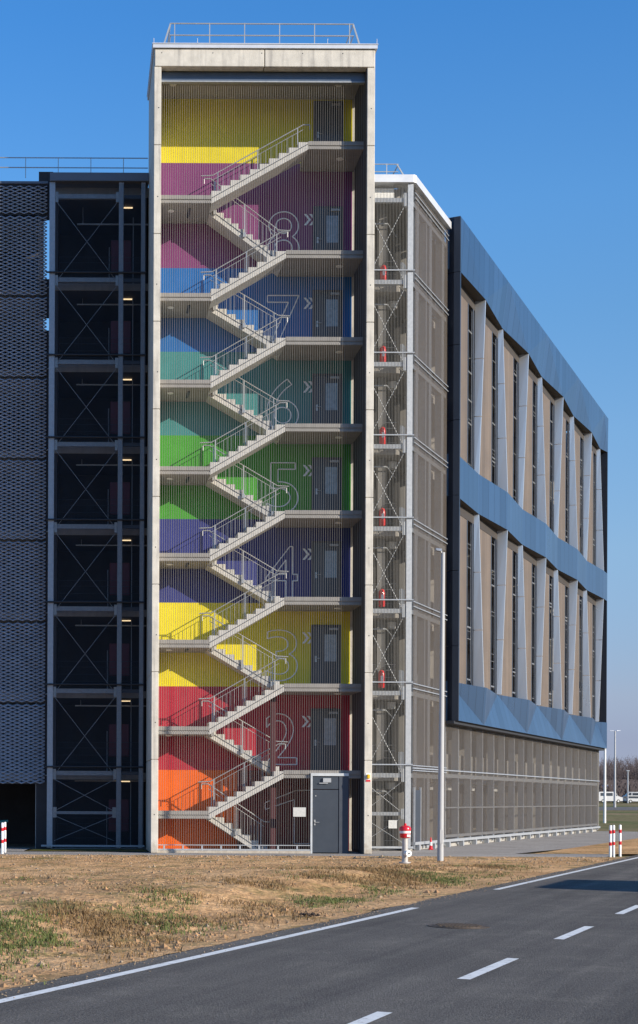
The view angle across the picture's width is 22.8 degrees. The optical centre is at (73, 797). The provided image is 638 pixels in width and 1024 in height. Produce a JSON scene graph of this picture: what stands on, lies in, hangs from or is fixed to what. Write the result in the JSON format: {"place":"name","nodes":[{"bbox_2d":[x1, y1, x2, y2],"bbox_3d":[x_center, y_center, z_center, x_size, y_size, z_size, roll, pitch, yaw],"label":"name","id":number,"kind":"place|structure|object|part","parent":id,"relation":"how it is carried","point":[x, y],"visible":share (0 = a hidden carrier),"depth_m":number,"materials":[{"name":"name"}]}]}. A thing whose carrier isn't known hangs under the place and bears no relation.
{"place":"outdoors","nodes":[
{"label":"outdoors","id":0,"kind":"place"},
{"bbox_2d":[0,848,29,850],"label":"driveway","id":1,"kind":"structure","parent":0,"point":[15,849],"depth_m":52.87,"materials":[{"name":"grey concrete"}]},
{"bbox_2d":[26,849,145,850],"bbox_3d":[0.417,1.770,52.550,4.050,0.001,2.100,0,0,0],"label":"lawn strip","id":2,"kind":"object","parent":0,"point":[87,850],"visible":1,"depth_m":52.24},
{"bbox_2d":[0,157,607,850],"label":"parking garage","id":3,"kind":"structure","parent":0,"point":[490,477],"depth_m":57.30,"materials":[{"name":"metal"}]},
{"bbox_2d":[109,643,126,675],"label":"door","id":4,"kind":"structure","parent":3,"relation":"in","point":[112,646],"depth_m":54.34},
{"bbox_2d":[108,799,128,831],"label":"door","id":5,"kind":"structure","parent":3,"relation":"in","point":[112,802],"depth_m":54.34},
{"bbox_2d":[109,724,128,756],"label":"door","id":6,"kind":"structure","parent":3,"relation":"in","point":[124,727],"depth_m":54.34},
{"bbox_2d":[110,563,129,594],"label":"door","id":7,"kind":"structure","parent":3,"relation":"in","point":[113,566],"depth_m":54.34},
{"bbox_2d":[110,482,129,514],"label":"door","id":8,"kind":"structure","parent":3,"relation":"in","point":[126,485],"depth_m":54.34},
{"bbox_2d":[110,402,130,433],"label":"door","id":9,"kind":"structure","parent":3,"relation":"in","point":[113,405],"depth_m":54.34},
{"bbox_2d":[111,321,130,353],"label":"door","id":10,"kind":"structure","parent":3,"relation":"in","point":[126,324],"depth_m":54.34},
{"bbox_2d":[114,240,130,271],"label":"door","id":11,"kind":"structure","parent":3,"relation":"in","point":[127,245],"depth_m":54.34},
{"bbox_2d":[378,667,384,687],"bbox_3d":[10.782,-4.217,54.114,0.230,0.745,0.244,0,0,-20],"label":"fire extinguisher","id":12,"kind":"object","parent":3,"relation":"attached to","point":[380,676],"visible":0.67,"depth_m":54.04,"materials":[{"name":"red metal"}]},
{"bbox_2d":[379,586,385,606],"bbox_3d":[10.794,-7.050,54.114,0.230,0.745,0.244,0,0,-20],"label":"fire extinguisher","id":13,"kind":"object","parent":3,"relation":"attached to","point":[382,596],"visible":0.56,"depth_m":54.03,"materials":[{"name":"red metal"}]},
{"bbox_2d":[380,424,385,443],"bbox_3d":[10.820,-12.716,54.114,0.230,0.745,0.244,0,0,-20],"label":"fire extinguisher","id":14,"kind":"object","parent":3,"relation":"attached to","point":[382,431],"visible":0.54,"depth_m":54.02,"materials":[{"name":"red metal"}]},
{"bbox_2d":[379,505,386,525],"bbox_3d":[10.807,-9.883,54.114,0.230,0.745,0.244,0,0,-20],"label":"fire extinguisher","id":15,"kind":"object","parent":3,"relation":"attached to","point":[382,515],"visible":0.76,"depth_m":54.03,"materials":[{"name":"red metal"}]},
{"bbox_2d":[380,262,386,279],"bbox_3d":[10.845,-18.382,54.114,0.230,0.745,0.244,0,0,-20],"label":"fire extinguisher","id":16,"kind":"object","parent":3,"relation":"attached to","point":[383,272],"visible":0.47,"depth_m":54.03,"materials":[{"name":"red metal"}]},
{"bbox_2d":[380,343,387,361],"bbox_3d":[10.833,-15.549,54.114,0.230,0.745,0.244,0,0,-20],"label":"fire extinguisher","id":17,"kind":"object","parent":3,"relation":"attached to","point":[383,353],"visible":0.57,"depth_m":54.03,"materials":[{"name":"red metal"}]},
{"bbox_2d":[415,790,419,846],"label":"door","id":18,"kind":"structure","parent":3,"relation":"in","point":[417,792],"depth_m":53.92,"materials":[{"name":"grey metal"}]},
{"bbox_2d":[0,851,616,856],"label":"front path","id":19,"kind":"structure","parent":0,"point":[304,854],"depth_m":49.57,"materials":[{"name":"grey concrete"}]},
{"bbox_2d":[1,823,3,853],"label":"bollard","id":20,"kind":"object","parent":19,"relation":"on","point":[2,838],"visible":0.91,"depth_m":48.87,"materials":[{"name":"white paint"}]},
{"bbox_2d":[0,855,637,1023],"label":"road","id":21,"kind":"structure","parent":0,"point":[408,967],"depth_m":15.77,"materials":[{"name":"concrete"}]},
{"bbox_2d":[0,857,637,1002],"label":"road edge line","id":22,"kind":"object","parent":21,"relation":"on","point":[143,968],"visible":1,"depth_m":17.57,"materials":[{"name":"paint"}]},
{"bbox_2d":[428,923,488,928],"bbox_3d":[5.392,1.787,21.660,0.840,0.022,0.840,0,0,0],"label":"manhole cover","id":23,"kind":"object","parent":21,"relation":"on","point":[458,925],"visible":1,"depth_m":21.53,"materials":[{"name":"metal"}]},
{"bbox_2d":[348,905,637,1023],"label":"road centre line","id":24,"kind":"object","parent":21,"relation":"on","point":[375,1016],"visible":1,"depth_m":16.19,"materials":[{"name":"paint"}]},
{"bbox_2d":[0,0,637,768],"label":"sky","id":25,"kind":"structure","parent":0,"point":[518,118],"materials":[{"name":"blue"}]},
{"bbox_2d":[9,801,637,988],"bbox_3d":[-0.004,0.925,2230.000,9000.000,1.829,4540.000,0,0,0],"label":"ground","id":26,"kind":"structure","parent":0,"point":[627,820],"depth_m":121.13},
{"bbox_2d":[4,822,5,851],"bbox_3d":[-2.220,1.300,50.201,0.089,1.040,0.087,0,0,20],"label":"bollard","id":27,"kind":"object","parent":26,"relation":"on","point":[4,836],"visible":0.74,"depth_m":50.16,"materials":[{"name":"white paint"}]},
{"bbox_2d":[0,172,49,849],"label":"clad wing","id":28,"kind":"structure","parent":26,"relation":"on","point":[24,341],"depth_m":53.87,"materials":[{"name":"metal"}]},
{"bbox_2d":[146,23,377,853],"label":"stair tower","id":29,"kind":"structure","parent":26,"relation":"on","point":[260,420],"depth_m":52.32,"materials":[{"name":"concrete"}]},
{"bbox_2d":[312,710,338,769],"bbox_3d":[8.539,-1.927,52.312,0.900,2.070,0.083,0,0,0],"label":"door","id":30,"kind":"structure","parent":29,"relation":"in","point":[317,713],"depth_m":52.33,"materials":[{"name":"grey metal"}]},
{"bbox_2d":[312,778,338,852],"bbox_3d":[8.233,0.572,50.479,0.850,2.430,0.142,0,0,0],"label":"door","id":31,"kind":"structure","parent":29,"relation":"in","point":[325,811],"depth_m":50.49,"materials":[{"name":"metal"}]},
{"bbox_2d":[313,626,339,683],"bbox_3d":[8.552,-4.760,52.306,0.900,2.070,0.094,0,0,0],"label":"door","id":32,"kind":"structure","parent":29,"relation":"in","point":[331,630],"depth_m":52.33,"materials":[{"name":"grey metal"}]},
{"bbox_2d":[313,543,339,596],"bbox_3d":[8.564,-7.593,52.306,0.900,2.070,0.094,0,0,0],"label":"door","id":33,"kind":"structure","parent":29,"relation":"in","point":[320,546],"depth_m":52.33,"materials":[{"name":"grey metal"}]},
{"bbox_2d":[313,459,339,509],"bbox_3d":[8.577,-10.426,52.306,0.900,2.070,0.094,0,0,0],"label":"door","id":34,"kind":"structure","parent":29,"relation":"in","point":[325,462],"depth_m":52.33,"materials":[{"name":"grey metal"}]},
{"bbox_2d":[314,375,340,423],"bbox_3d":[8.590,-13.258,52.306,0.900,2.070,0.094,0,0,0],"label":"door","id":35,"kind":"structure","parent":29,"relation":"in","point":[323,378],"depth_m":52.33,"materials":[{"name":"grey metal"}]},
{"bbox_2d":[314,291,340,336],"bbox_3d":[8.602,-16.091,52.306,0.900,2.070,0.094,0,0,0],"label":"door","id":36,"kind":"structure","parent":29,"relation":"in","point":[328,295],"depth_m":52.33,"materials":[{"name":"grey metal"}]},
{"bbox_2d":[315,208,340,249],"bbox_3d":[8.615,-18.924,52.306,0.900,2.070,0.094,0,0,0],"label":"door","id":37,"kind":"structure","parent":29,"relation":"in","point":[318,211],"depth_m":52.33,"materials":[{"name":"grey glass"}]},
{"bbox_2d":[315,102,341,140],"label":"door","id":38,"kind":"structure","parent":29,"relation":"in","point":[322,105],"depth_m":52.33,"materials":[{"name":"metal"}]},
{"bbox_2d":[0,854,621,990],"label":"dirt verge","id":39,"kind":"structure","parent":26,"relation":"on","point":[307,888],"depth_m":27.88,"materials":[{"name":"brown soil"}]},
{"bbox_2d":[299,912,319,916],"bbox_3d":[3.518,1.757,23.309,0.336,0.078,0.288,0,0,-44],"label":"earth clod","id":40,"kind":"object","parent":39,"relation":"on","point":[308,914],"visible":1,"depth_m":23.27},
{"bbox_2d":[0,854,628,997],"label":"loose stones","id":41,"kind":"object","parent":39,"relation":"on","point":[196,935],"visible":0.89,"depth_m":39.53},
{"bbox_2d":[399,823,411,863],"bbox_3d":[9.134,1.279,42.564,0.324,1.150,0.396,0,0,0],"label":"fire hydrant","id":42,"kind":"object","parent":39,"relation":"on","point":[405,831],"visible":0.97,"depth_m":42.51,"materials":[{"name":"white metal"}]},
{"bbox_2d":[435,548,444,860],"bbox_3d":[10.628,-2.697,44.900,0.273,9.091,0.240,0,0,0],"label":"street lamp","id":43,"kind":"object","parent":39,"relation":"on","point":[440,841],"visible":0.88,"depth_m":44.84,"materials":[{"name":"metal"}]},
{"bbox_2d":[440,830,442,843],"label":"service door","id":44,"kind":"structure","parent":43,"relation":"in","point":[441,831],"depth_m":44.80,"materials":[{"name":"paint"}]},
{"bbox_2d":[0,855,635,991],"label":"road shoulder","id":45,"kind":"object","parent":26,"relation":"on","point":[243,939],"visible":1,"depth_m":18.46},
{"bbox_2d":[372,831,637,853],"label":"facade walk","id":46,"kind":"structure","parent":26,"relation":"on","point":[566,841],"depth_m":61.29,"materials":[{"name":"grey concrete"}]},
{"bbox_2d":[428,837,433,849],"bbox_3d":[12.588,1.606,54.473,0.160,0.438,0.160,0,0,0],"label":"traffic cone","id":47,"kind":"object","parent":46,"relation":"on","point":[430,846],"visible":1,"depth_m":54.43,"materials":[{"name":"red paint"}]},
{"bbox_2d":[537,838,637,853],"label":"dirt wedge","id":48,"kind":"object","parent":26,"relation":"on","point":[629,846],"visible":0.89,"depth_m":55.34,"materials":[{"name":"brown soil"}]},
{"bbox_2d":[603,749,605,822],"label":"pole","id":49,"kind":"object","parent":26,"relation":"on","point":[604,807],"visible":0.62,"depth_m":115.92,"materials":[{"name":"white metal"}]},
{"bbox_2d":[609,825,611,856],"bbox_3d":[17.027,1.387,49.050,0.089,1.040,0.087,1,0,0],"label":"bollard","id":50,"kind":"object","parent":26,"relation":"on","point":[610,840],"visible":0.91,"depth_m":49.02,"materials":[{"name":"white metal"}]},
{"bbox_2d":[599,792,622,802],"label":"parked van","id":51,"kind":"object","parent":26,"relation":"on","point":[609,796],"visible":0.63,"depth_m":309.04,"materials":[{"name":"white metal"}]},
{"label":"side window","id":52,"kind":"part","parent":51,"relation":"part of","materials":[{"name":"black glass"}]},
{"bbox_2d":[612,825,614,856],"bbox_3d":[17.322,1.388,49.598,0.089,1.040,0.087,0,0,-40],"label":"bollard","id":53,"kind":"object","parent":26,"relation":"on","point":[613,840],"visible":0.93,"depth_m":49.56,"materials":[{"name":"white paint"}]},
{"bbox_2d":[599,755,637,784],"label":"woodland","id":54,"kind":"object","parent":26,"relation":"on","point":[621,772],"visible":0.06,"depth_m":381.84,"materials":[{"name":"plant"}]},
{"bbox_2d":[599,779,637,801],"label":"undergrowth","id":55,"kind":"object","parent":26,"relation":"on","point":[621,788],"visible":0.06,"depth_m":332.61,"materials":[{"name":"brown plant"}]},
{"bbox_2d":[619,825,621,856],"bbox_3d":[17.745,1.390,50.206,0.087,1.040,0.089,0,-1,10],"label":"bollard","id":56,"kind":"object","parent":26,"relation":"on","point":[620,832],"visible":1,"depth_m":50.17,"materials":[{"name":"white paint"}]},
{"bbox_2d":[626,770,629,802],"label":"light mast","id":57,"kind":"object","parent":26,"relation":"on","point":[627,785],"visible":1,"depth_m":299.89,"materials":[{"name":"grey metal"}]},
{"bbox_2d":[622,792,637,802],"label":"parked van","id":58,"kind":"object","parent":26,"relation":"on","point":[633,793],"visible":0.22,"depth_m":311.12,"materials":[{"name":"white metal"}]},
{"bbox_2d":[623,795,637,802],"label":"parked car","id":59,"kind":"object","parent":26,"relation":"on","point":[632,798],"visible":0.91,"depth_m":303.06,"materials":[{"name":"white metal"}]},
{"bbox_2d":[599,807,637,809],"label":"road","id":60,"kind":"structure","parent":0,"point":[620,808],"depth_m":214.82,"materials":[{"name":"grey asphalt"}]},
{"bbox_2d":[609,730,620,806],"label":"street lamp","id":61,"kind":"object","parent":60,"relation":"on","point":[614,803],"visible":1,"depth_m":227.88,"materials":[{"name":"metal"}]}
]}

